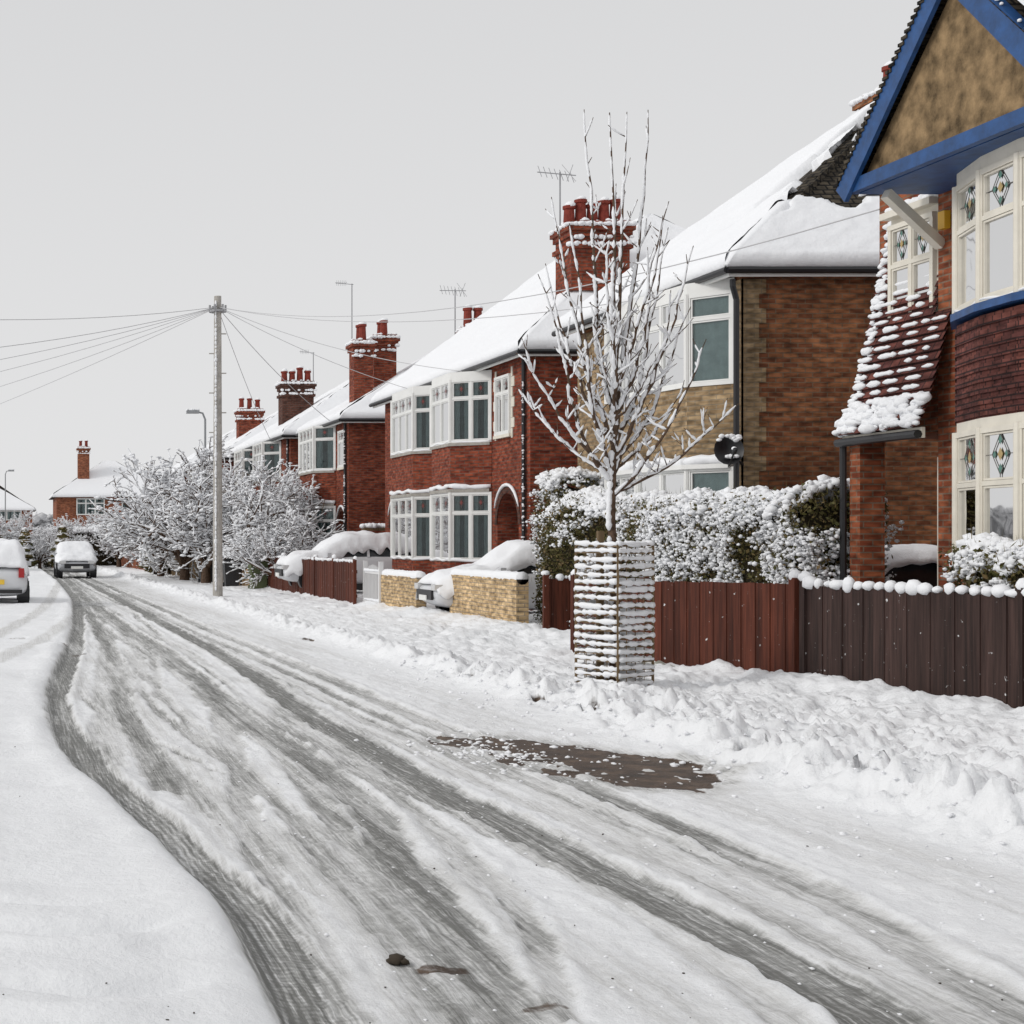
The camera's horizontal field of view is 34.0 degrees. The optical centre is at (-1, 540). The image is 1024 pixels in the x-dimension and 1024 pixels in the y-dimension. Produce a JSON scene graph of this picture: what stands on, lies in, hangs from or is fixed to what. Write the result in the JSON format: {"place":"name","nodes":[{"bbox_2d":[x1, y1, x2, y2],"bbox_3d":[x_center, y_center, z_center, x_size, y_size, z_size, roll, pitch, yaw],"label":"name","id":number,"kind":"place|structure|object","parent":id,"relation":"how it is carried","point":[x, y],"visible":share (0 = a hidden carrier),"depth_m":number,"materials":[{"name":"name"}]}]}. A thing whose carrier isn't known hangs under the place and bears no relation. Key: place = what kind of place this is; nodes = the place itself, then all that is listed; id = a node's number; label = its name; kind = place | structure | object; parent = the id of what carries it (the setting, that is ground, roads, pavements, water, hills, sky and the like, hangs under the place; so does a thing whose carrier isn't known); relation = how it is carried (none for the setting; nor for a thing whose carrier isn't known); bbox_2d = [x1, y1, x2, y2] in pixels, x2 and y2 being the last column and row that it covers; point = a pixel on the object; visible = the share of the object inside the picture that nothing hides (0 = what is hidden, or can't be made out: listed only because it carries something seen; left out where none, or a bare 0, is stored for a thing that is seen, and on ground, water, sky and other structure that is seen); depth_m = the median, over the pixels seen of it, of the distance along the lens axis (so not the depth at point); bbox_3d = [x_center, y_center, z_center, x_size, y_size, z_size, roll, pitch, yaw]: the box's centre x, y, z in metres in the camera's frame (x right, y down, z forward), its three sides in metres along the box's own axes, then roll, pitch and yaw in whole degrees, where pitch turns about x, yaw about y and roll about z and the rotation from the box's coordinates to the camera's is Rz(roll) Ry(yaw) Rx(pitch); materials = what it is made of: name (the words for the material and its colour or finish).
{"place":"outdoors","nodes":[
{"label":"outdoors","id":0,"kind":"place"},
{"bbox_2d":[53,497,135,525],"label":"walls","id":1,"kind":"structure","parent":0,"point":[62,506],"depth_m":118.00,"materials":[{"name":"red brick"}]},
{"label":"roof tiles","id":2,"kind":"object","parent":1,"relation":"on","visible":0},
{"bbox_2d":[52,461,152,496],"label":"snowy roof","id":3,"kind":"structure","parent":2,"relation":"on","point":[101,474],"depth_m":118.93,"materials":[{"name":"white"}]},
{"bbox_2d":[0,209,879,438],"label":"telephone wires","id":4,"kind":"object","parent":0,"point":[205,311],"visible":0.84,"depth_m":39.45,"materials":[{"name":"rubber"}]},
{"bbox_2d":[0,0,918,515],"label":"sky","id":5,"kind":"structure","parent":0,"point":[157,156],"materials":[{"name":"grey"}]},
{"bbox_2d":[0,555,1023,1023],"bbox_3d":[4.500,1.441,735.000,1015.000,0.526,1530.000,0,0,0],"label":"ground","id":6,"kind":"structure","parent":0,"point":[142,879],"depth_m":8.55,"materials":[{"name":"snow"}]},
{"bbox_2d":[0,538,30,602],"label":"parked car","id":7,"kind":"object","parent":6,"relation":"on","point":[14,570],"visible":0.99,"depth_m":37.72,"materials":[{"name":"white metal"}]},
{"bbox_2d":[19,522,57,568],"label":"snowy tree","id":8,"kind":"object","parent":6,"relation":"on","point":[47,544],"visible":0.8,"depth_m":83.59,"materials":[{"name":"white plant"}]},
{"bbox_2d":[53,541,97,577],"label":"parked car","id":9,"kind":"object","parent":6,"relation":"on","point":[75,556],"visible":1,"depth_m":66.42,"materials":[{"name":"silver metal"}]},
{"bbox_2d":[38,524,123,567],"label":"hedge","id":10,"kind":"object","parent":6,"relation":"on","point":[101,556],"visible":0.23,"depth_m":93.61,"materials":[{"name":"plant"}]},
{"bbox_2d":[80,507,134,566],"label":"snowy tree","id":11,"kind":"object","parent":6,"relation":"on","point":[106,544],"visible":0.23,"depth_m":86.93,"materials":[{"name":"white plant"}]},
{"bbox_2d":[100,492,179,577],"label":"snowy tree","id":12,"kind":"object","parent":6,"relation":"on","point":[159,559],"visible":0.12,"depth_m":63.68,"materials":[{"name":"snow"}]},
{"bbox_2d":[87,436,246,580],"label":"snowy tree","id":13,"kind":"object","parent":6,"relation":"on","point":[131,542],"visible":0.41,"depth_m":59.80,"materials":[{"name":"snow"}]},
{"bbox_2d":[130,450,282,582],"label":"snowy tree","id":14,"kind":"object","parent":6,"relation":"on","point":[189,529],"visible":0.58,"depth_m":54.72,"materials":[{"name":"snow"}]},
{"bbox_2d":[209,296,226,596],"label":"telephone pole","id":15,"kind":"object","parent":6,"relation":"on","point":[216,311],"visible":0.99,"depth_m":42.19,"materials":[{"name":"wood"}]},
{"bbox_2d":[188,459,302,570],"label":"snowy tree","id":16,"kind":"object","parent":6,"relation":"on","point":[204,563],"visible":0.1,"depth_m":53.97,"materials":[{"name":"snow"}]},
{"bbox_2d":[223,505,326,588],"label":"snowy tree","id":17,"kind":"object","parent":6,"relation":"on","point":[262,541],"visible":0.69,"depth_m":47.55,"materials":[{"name":"white plant"}]},
{"bbox_2d":[208,455,343,583],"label":"snowy tree","id":18,"kind":"object","parent":6,"relation":"on","point":[257,517],"visible":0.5,"depth_m":49.92,"materials":[{"name":"snow"}]},
{"bbox_2d":[279,438,297,495],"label":"walls","id":19,"kind":"structure","parent":6,"relation":"on","point":[293,451],"depth_m":56.40,"materials":[{"name":"red brick"}]},
{"bbox_2d":[231,435,297,474],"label":"gutters","id":20,"kind":"object","parent":19,"relation":"attached to","point":[287,445],"visible":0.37,"depth_m":56.62,"materials":[{"name":"black plastic"}]},
{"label":"roof tiles","id":21,"kind":"object","parent":20,"relation":"on","visible":0},
{"bbox_2d":[230,380,348,453],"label":"snowy roof","id":22,"kind":"structure","parent":21,"relation":"on","point":[274,430],"depth_m":61.08,"materials":[{"name":"white"}]},
{"bbox_2d":[275,381,316,425],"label":"chimney stack","id":23,"kind":"object","parent":21,"relation":"on","point":[290,406],"visible":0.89,"depth_m":60.55,"materials":[{"name":"brick"}]},
{"bbox_2d":[283,386,348,434],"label":"roof snow","id":24,"kind":"structure","parent":21,"relation":"on","point":[338,398],"depth_m":57.50,"materials":[{"name":"snow"}]},
{"bbox_2d":[233,437,297,484],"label":"window frames","id":25,"kind":"structure","parent":19,"relation":"attached to","point":[254,455],"depth_m":60.01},
{"bbox_2d":[268,553,356,604],"bbox_3d":[8.581,1.030,42.380,0.164,1.339,11.340,0,0,0],"label":"wooden fence","id":26,"kind":"object","parent":6,"relation":"on","point":[333,577],"visible":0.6,"depth_m":39.97,"materials":[{"name":"brown"}]},
{"bbox_2d":[274,530,391,587],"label":"parked car","id":27,"kind":"object","parent":6,"relation":"on","point":[370,547],"visible":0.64,"depth_m":43.06,"materials":[{"name":"white metal"}]},
{"bbox_2d":[336,423,384,532],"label":"walls","id":28,"kind":"structure","parent":6,"relation":"on","point":[365,470],"depth_m":48.30,"materials":[{"name":"red brick"}]},
{"bbox_2d":[295,418,384,530],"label":"gutters","id":29,"kind":"object","parent":28,"relation":"attached to","point":[355,420],"visible":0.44,"depth_m":48.51,"materials":[{"name":"black plastic"}]},
{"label":"roof tiles","id":30,"kind":"object","parent":29,"relation":"on","visible":0},
{"bbox_2d":[345,340,376,405],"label":"chimney stack","id":31,"kind":"object","parent":30,"relation":"on","point":[360,385],"visible":0.86,"depth_m":49.65,"materials":[{"name":"red brick"}]},
{"bbox_2d":[296,353,428,433],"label":"snowy roof","id":32,"kind":"structure","parent":30,"relation":"on","point":[333,414],"depth_m":50.98,"materials":[{"name":"white"}]},
{"bbox_2d":[340,383,388,417],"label":"roof snow","id":33,"kind":"structure","parent":30,"relation":"on","point":[362,409],"depth_m":47.99,"materials":[{"name":"snow"}]},
{"bbox_2d":[372,335,399,390],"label":"chimney stack","id":34,"kind":"object","parent":30,"relation":"on","point":[384,370],"visible":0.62,"depth_m":50.60,"materials":[{"name":"red brick"}]},
{"bbox_2d":[298,422,384,537],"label":"window frames","id":35,"kind":"structure","parent":28,"relation":"attached to","point":[314,439],"depth_m":50.52,"materials":[{"name":"plastic"}]},
{"bbox_2d":[316,428,333,536],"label":"window panes","id":36,"kind":"structure","parent":35,"relation":"attached to","point":[319,454],"depth_m":50.49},
{"bbox_2d":[363,561,383,603],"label":"garden gate","id":37,"kind":"structure","parent":6,"relation":"on","point":[372,573],"depth_m":36.00,"materials":[{"name":"white"}]},
{"bbox_2d":[381,575,425,607],"bbox_3d":[8.975,1.250,33.800,0.220,0.900,2.800,0,0,-1],"label":"brickwork","id":38,"kind":"object","parent":6,"relation":"on","point":[398,591],"visible":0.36,"depth_m":33.67,"materials":[{"name":"brick"}]},
{"bbox_2d":[432,560,473,572],"bbox_3d":[11.095,1.075,36.825,0.790,1.150,2.750,0,0,0],"label":"bay brick","id":39,"kind":"object","parent":6,"relation":"on","point":[437,565],"visible":0.14,"depth_m":36.43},
{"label":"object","id":40,"kind":"object","parent":39,"relation":"on","visible":0},
{"bbox_2d":[432,442,491,491],"bbox_3d":[11.095,-1.715,36.825,0.790,1.170,2.750,0,0,0],"label":"bay brick","id":41,"kind":"object","parent":40,"relation":"on","point":[470,465],"visible":0.79,"depth_m":35.87,"materials":[{"name":"brick"}]},
{"bbox_2d":[414,539,541,610],"bbox_3d":[10.995,0.819,31.600,4.394,1.722,1.960,0,0,0],"label":"parked car","id":42,"kind":"object","parent":6,"relation":"on","point":[436,588],"visible":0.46,"depth_m":30.94,"materials":[{"name":"white metal"}]},
{"bbox_2d":[385,356,577,610],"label":"walls","id":43,"kind":"structure","parent":6,"relation":"on","point":[547,449],"depth_m":32.90,"materials":[{"name":"red brick"}]},
{"bbox_2d":[392,453,431,494],"bbox_3d":[11.095,-1.715,40.350,0.790,1.170,3.300,0,0,0],"label":"bay brick","id":44,"kind":"object","parent":43,"relation":"attached to","point":[412,471],"visible":0.64,"depth_m":39.35,"materials":[{"name":"brick"}]},
{"bbox_2d":[369,349,577,540],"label":"gutters","id":45,"kind":"object","parent":43,"relation":"attached to","point":[523,376],"visible":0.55,"depth_m":33.12,"materials":[{"name":"black plastic"}]},
{"bbox_2d":[373,354,577,560],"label":"window frames","id":46,"kind":"structure","parent":43,"relation":"attached to","point":[413,412],"depth_m":36.05,"materials":[{"name":"plastic"}]},
{"bbox_2d":[393,378,507,556],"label":"window panes","id":47,"kind":"object","parent":46,"relation":"in","point":[437,509],"visible":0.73,"depth_m":37.35,"materials":[{"name":"glass"}]},
{"bbox_2d":[422,382,483,558],"bbox_3d":[11.131,-1.650,38.029,0.746,4.220,7.778,0,0,0],"label":"window shade","id":48,"kind":"object","parent":46,"relation":"in","point":[481,506],"depth_m":35.93,"materials":[{"name":"fabric"}]},
{"bbox_2d":[417,382,488,557],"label":"curtains","id":49,"kind":"object","parent":46,"relation":"attached to","point":[456,498],"visible":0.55,"depth_m":35.99,"materials":[{"name":"fabric"}]},
{"bbox_2d":[495,307,551,365],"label":"roof tiles","id":50,"kind":"object","parent":43,"relation":"on","point":[527,330],"visible":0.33,"depth_m":34.30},
{"bbox_2d":[370,214,644,403],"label":"snowy roof","id":51,"kind":"structure","parent":50,"relation":"on","point":[476,341],"depth_m":38.86,"materials":[{"name":"white"}]},
{"bbox_2d":[550,220,635,295],"bbox_3d":[13.350,-6.325,34.200,1.500,1.550,1.150,0,0,0],"label":"chimney stack","id":52,"kind":"object","parent":50,"relation":"on","point":[583,253],"visible":0.53,"depth_m":33.73,"materials":[{"name":"red brick"}]},
{"bbox_2d":[562,199,620,222],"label":"chimney pots","id":53,"kind":"object","parent":52,"relation":"on","point":[581,206],"visible":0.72,"depth_m":34.10,"materials":[{"name":"ceramic"}]},
{"bbox_2d":[548,195,637,246],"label":"chimney snow","id":54,"kind":"structure","parent":52,"relation":"on","point":[585,223],"depth_m":33.64,"materials":[{"name":"snow"}]},
{"bbox_2d":[519,214,684,349],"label":"roof snow","id":55,"kind":"structure","parent":50,"relation":"on","point":[540,337],"depth_m":33.64,"materials":[{"name":"snow"}]},
{"bbox_2d":[450,575,528,622],"bbox_3d":[9.300,1.200,29.000,0.220,1.000,4.000,0,0,0],"label":"brickwork","id":56,"kind":"object","parent":6,"relation":"on","point":[499,599],"visible":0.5,"depth_m":28.36,"materials":[{"name":"brick"}]},
{"bbox_2d":[450,568,528,584],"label":"snow cap","id":57,"kind":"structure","parent":56,"relation":"on","point":[520,577],"depth_m":28.26,"materials":[{"name":"white"}]},
{"bbox_2d":[493,481,520,548],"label":"porch arch wall","id":58,"kind":"structure","parent":6,"relation":"on","point":[507,527],"depth_m":35.06,"materials":[{"name":"red brick"}]},
{"bbox_2d":[541,571,580,629],"bbox_3d":[9.651,1.104,25.594,1.038,1.191,0.163,0,0,0],"label":"wooden fence","id":59,"kind":"object","parent":6,"relation":"on","point":[556,603],"visible":0.34,"depth_m":25.57,"materials":[{"name":"brown"}]},
{"bbox_2d":[525,465,603,619],"bbox_3d":[10.701,0.161,28.330,1.535,3.283,2.023,0,0,0],"label":"hedge","id":60,"kind":"object","parent":6,"relation":"on","point":[552,482],"visible":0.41,"depth_m":28.12,"materials":[{"name":"white plant"}]},
{"bbox_2d":[142,653,1009,1020],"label":"snow clods","id":61,"kind":"object","parent":6,"relation":"on","point":[484,749],"visible":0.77,"depth_m":11.52,"materials":[{"name":"white"}]},
{"bbox_2d":[573,531,680,688],"bbox_3d":[6.711,0.800,16.511,1.599,1.800,0.982,0,0,0],"label":"tree guard","id":62,"kind":"object","parent":6,"relation":"on","point":[598,602],"visible":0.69,"depth_m":16.32,"materials":[{"name":"white wood"}]},
{"bbox_2d":[516,109,738,680],"bbox_3d":[6.721,-1.572,16.430,2.343,6.544,1.288,0,0,0],"label":"street tree","id":63,"kind":"object","parent":6,"relation":"on","point":[616,400],"visible":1,"depth_m":16.46,"materials":[{"name":"grey plant"}]},
{"bbox_2d":[570,569,800,672],"bbox_3d":[8.425,1.014,19.096,0.226,1.373,4.604,0,0,-10],"label":"wooden fence","id":64,"kind":"object","parent":6,"relation":"on","point":[747,626],"visible":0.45,"depth_m":17.98,"materials":[{"name":"brown"}]},
{"bbox_2d":[530,474,903,626],"bbox_3d":[10.354,0.381,23.107,1.919,2.859,9.279,0,0,0],"label":"hedge","id":65,"kind":"object","parent":6,"relation":"on","point":[756,534],"visible":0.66,"depth_m":20.92,"materials":[{"name":"white plant"}]},
{"bbox_2d":[581,277,937,545],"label":"walls","id":66,"kind":"structure","parent":6,"relation":"on","point":[812,330],"depth_m":23.10,"materials":[{"name":"brown brick"}]},
{"bbox_2d":[578,279,765,488],"bbox_3d":[11.465,-1.163,26.340,0.390,5.625,6.520,0,0,0],"label":"tan brick front","id":67,"kind":"object","parent":66,"relation":"attached to","point":[752,373],"visible":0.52,"depth_m":23.08,"materials":[{"name":"brick"}]},
{"bbox_2d":[551,266,879,488],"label":"gutters","id":68,"kind":"object","parent":66,"relation":"attached to","point":[736,313],"visible":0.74,"depth_m":22.99,"materials":[{"name":"black plastic"}]},
{"bbox_2d":[559,273,876,493],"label":"window frames","id":69,"kind":"structure","parent":66,"relation":"attached to","point":[687,300],"depth_m":23.80,"materials":[{"name":"plastic"}]},
{"bbox_2d":[610,302,683,494],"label":"window panes","id":70,"kind":"object","parent":69,"relation":"in","point":[675,483],"visible":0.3,"depth_m":24.46,"materials":[{"name":"glass"}]},
{"bbox_2d":[693,296,728,490],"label":"window panes","id":71,"kind":"object","parent":69,"relation":"attached to","point":[714,361],"visible":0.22,"depth_m":23.59,"materials":[{"name":"glass"}]},
{"bbox_2d":[581,153,865,331],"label":"roof tiles","id":72,"kind":"object","parent":66,"relation":"on","point":[824,189],"visible":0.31,"depth_m":24.20,"materials":[{"name":"tile"}]},
{"bbox_2d":[552,101,874,331],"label":"snowy roof","id":73,"kind":"structure","parent":72,"relation":"on","point":[727,225],"depth_m":25.81,"materials":[{"name":"white"}]},
{"bbox_2d":[588,104,868,297],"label":"ridge snow","id":74,"kind":"structure","parent":72,"relation":"on","point":[776,208],"depth_m":23.47,"materials":[{"name":"snow"}]},
{"bbox_2d":[727,134,879,266],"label":"roof snow","id":75,"kind":"structure","parent":72,"relation":"on","point":[854,241],"depth_m":23.02,"materials":[{"name":"snow"}]},
{"bbox_2d":[787,120,865,199],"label":"hip tiles","id":76,"kind":"object","parent":72,"relation":"on","point":[818,175],"visible":0.56,"depth_m":24.58,"materials":[{"name":"tile"}]},
{"bbox_2d":[714,437,743,466],"bbox_3d":[10.964,-1.342,22.800,0.387,0.482,0.874,0,0,37],"label":"satellite dish","id":77,"kind":"object","parent":66,"relation":"attached to","point":[723,447],"visible":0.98,"depth_m":22.82,"materials":[{"name":"black plastic"}]},
{"bbox_2d":[850,190,956,592],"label":"walls","id":78,"kind":"structure","parent":6,"relation":"on","point":[867,510],"depth_m":17.81,"materials":[{"name":"red brick"}]},
{"bbox_2d":[833,430,921,579],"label":"gutters","id":79,"kind":"object","parent":78,"relation":"attached to","point":[843,444],"visible":0.83,"depth_m":18.60,"materials":[{"name":"black plastic"}]},
{"bbox_2d":[832,221,931,437],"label":"porch roof snow","id":80,"kind":"structure","parent":78,"relation":"attached to","point":[886,411],"depth_m":17.93,"materials":[{"name":"snow"}]},
{"bbox_2d":[838,231,951,435],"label":"porch roof tiles","id":81,"kind":"object","parent":78,"relation":"attached to","point":[925,380],"visible":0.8,"depth_m":17.70,"materials":[{"name":"tile"}]},
{"bbox_2d":[881,189,944,249],"bbox_3d":[10.290,-3.610,17.085,0.884,0.613,0.090,0,0,-19],"label":"gable bracket","id":82,"kind":"object","parent":78,"relation":"attached to","point":[912,218],"visible":1,"depth_m":17.05,"materials":[{"name":"beige paint"}]},
{"bbox_2d":[837,0,1023,182],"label":"gable roof tiles","id":83,"kind":"object","parent":78,"relation":"on","point":[1017,6],"visible":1,"depth_m":16.11,"materials":[{"name":"tile"}]},
{"bbox_2d":[833,0,947,187],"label":"verge tiles","id":84,"kind":"object","parent":83,"relation":"on","point":[920,50],"visible":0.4,"depth_m":16.45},
{"bbox_2d":[836,0,1023,201],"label":"blue bargeboards","id":85,"kind":"object","parent":83,"relation":"attached to","point":[936,168],"visible":0.96,"depth_m":15.94,"materials":[{"name":"paint"}]},
{"bbox_2d":[842,151,1023,585],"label":"painted trim","id":86,"kind":"structure","parent":78,"relation":"attached to","point":[980,483],"depth_m":15.54,"materials":[{"name":"beige paint"}]},
{"bbox_2d":[950,290,1023,329],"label":"blue sill","id":87,"kind":"structure","parent":86,"relation":"attached to","point":[975,310],"depth_m":15.40,"materials":[{"name":"paint"}]},
{"bbox_3d":[10.550,-0.375,14.760,0.760,1.550,4.020,0,0,0],"label":"bay","id":88,"kind":"object","parent":86,"relation":"on","visible":0},
{"bbox_2d":[955,308,1023,425],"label":"hung tile courses","id":89,"kind":"object","parent":88,"relation":"on","point":[990,365],"visible":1,"depth_m":15.34,"materials":[{"name":"tile"}]},
{"bbox_2d":[866,0,1023,172],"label":"gable pebbledash","id":90,"kind":"object","parent":78,"relation":"on","point":[968,73],"visible":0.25,"depth_m":15.51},
{"bbox_2d":[895,165,1012,538],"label":"window panes","id":91,"kind":"object","parent":78,"relation":"attached to","point":[999,277],"visible":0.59,"depth_m":15.38,"materials":[{"name":"glass"}]},
{"bbox_2d":[798,571,1023,707],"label":"wooden fence","id":92,"kind":"object","parent":6,"relation":"on","point":[914,635],"visible":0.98,"depth_m":14.92,"materials":[{"name":"brown"}]},
{"bbox_2d":[885,544,936,586],"bbox_3d":[12.195,0.866,20.900,4.190,1.629,1.960,0,0,0],"label":"parked car","id":93,"kind":"object","parent":6,"relation":"on","point":[907,562],"visible":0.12,"depth_m":20.21,"materials":[{"name":"grey"}]},
{"bbox_2d":[938,519,1023,591],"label":"hedge","id":94,"kind":"object","parent":6,"relation":"on","point":[981,560],"visible":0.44,"depth_m":14.55,"materials":[{"name":"white plant"}]},
{"bbox_2d":[838,230,946,433],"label":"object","id":95,"kind":"structure","parent":0,"point":[870,384],"depth_m":18.02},
{"bbox_2d":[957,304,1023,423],"bbox_3d":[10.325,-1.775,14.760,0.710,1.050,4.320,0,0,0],"label":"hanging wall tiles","id":96,"kind":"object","parent":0,"point":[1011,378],"visible":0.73,"depth_m":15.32,"materials":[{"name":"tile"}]},
{"bbox_2d":[957,137,1023,184],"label":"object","id":97,"kind":"object","parent":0,"point":[999,154],"visible":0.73,"depth_m":15.34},
{"bbox_2d":[957,412,1023,431],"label":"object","id":98,"kind":"object","parent":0,"point":[993,421],"visible":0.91,"depth_m":15.34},
{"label":"bay brick","id":99,"kind":"object","parent":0,"visible":0},
{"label":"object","id":100,"kind":"object","parent":99,"relation":"on","visible":0},
{"bbox_2d":[300,470,335,505],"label":"bay brick","id":101,"kind":"object","parent":100,"relation":"on","point":[327,489],"visible":0.57,"depth_m":50.34,"materials":[{"name":"brick"}]},
{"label":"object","id":102,"kind":"object","parent":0,"visible":0},
{"bbox_2d":[601,463,727,477],"bbox_3d":[10.840,-1.145,25.480,0.640,0.070,4.440,0,0,0],"label":"bay ledge","id":103,"kind":"object","parent":102,"relation":"on","point":[681,467],"visible":0.53,"depth_m":23.83,"materials":[{"name":"white paint"}]},
{"bbox_2d":[607,384,732,465],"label":"house wall","id":104,"kind":"structure","parent":103,"relation":"on","point":[712,398],"depth_m":23.83,"materials":[{"name":"beige brick"}]},
{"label":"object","id":105,"kind":"object","parent":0,"visible":0},
{"bbox_2d":[616,277,733,316],"bbox_3d":[10.940,-3.940,25.480,0.640,0.180,4.440,0,0,0],"label":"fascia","id":106,"kind":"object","parent":105,"relation":"on","point":[697,288],"visible":0.35,"depth_m":23.83,"materials":[{"name":"paint"}]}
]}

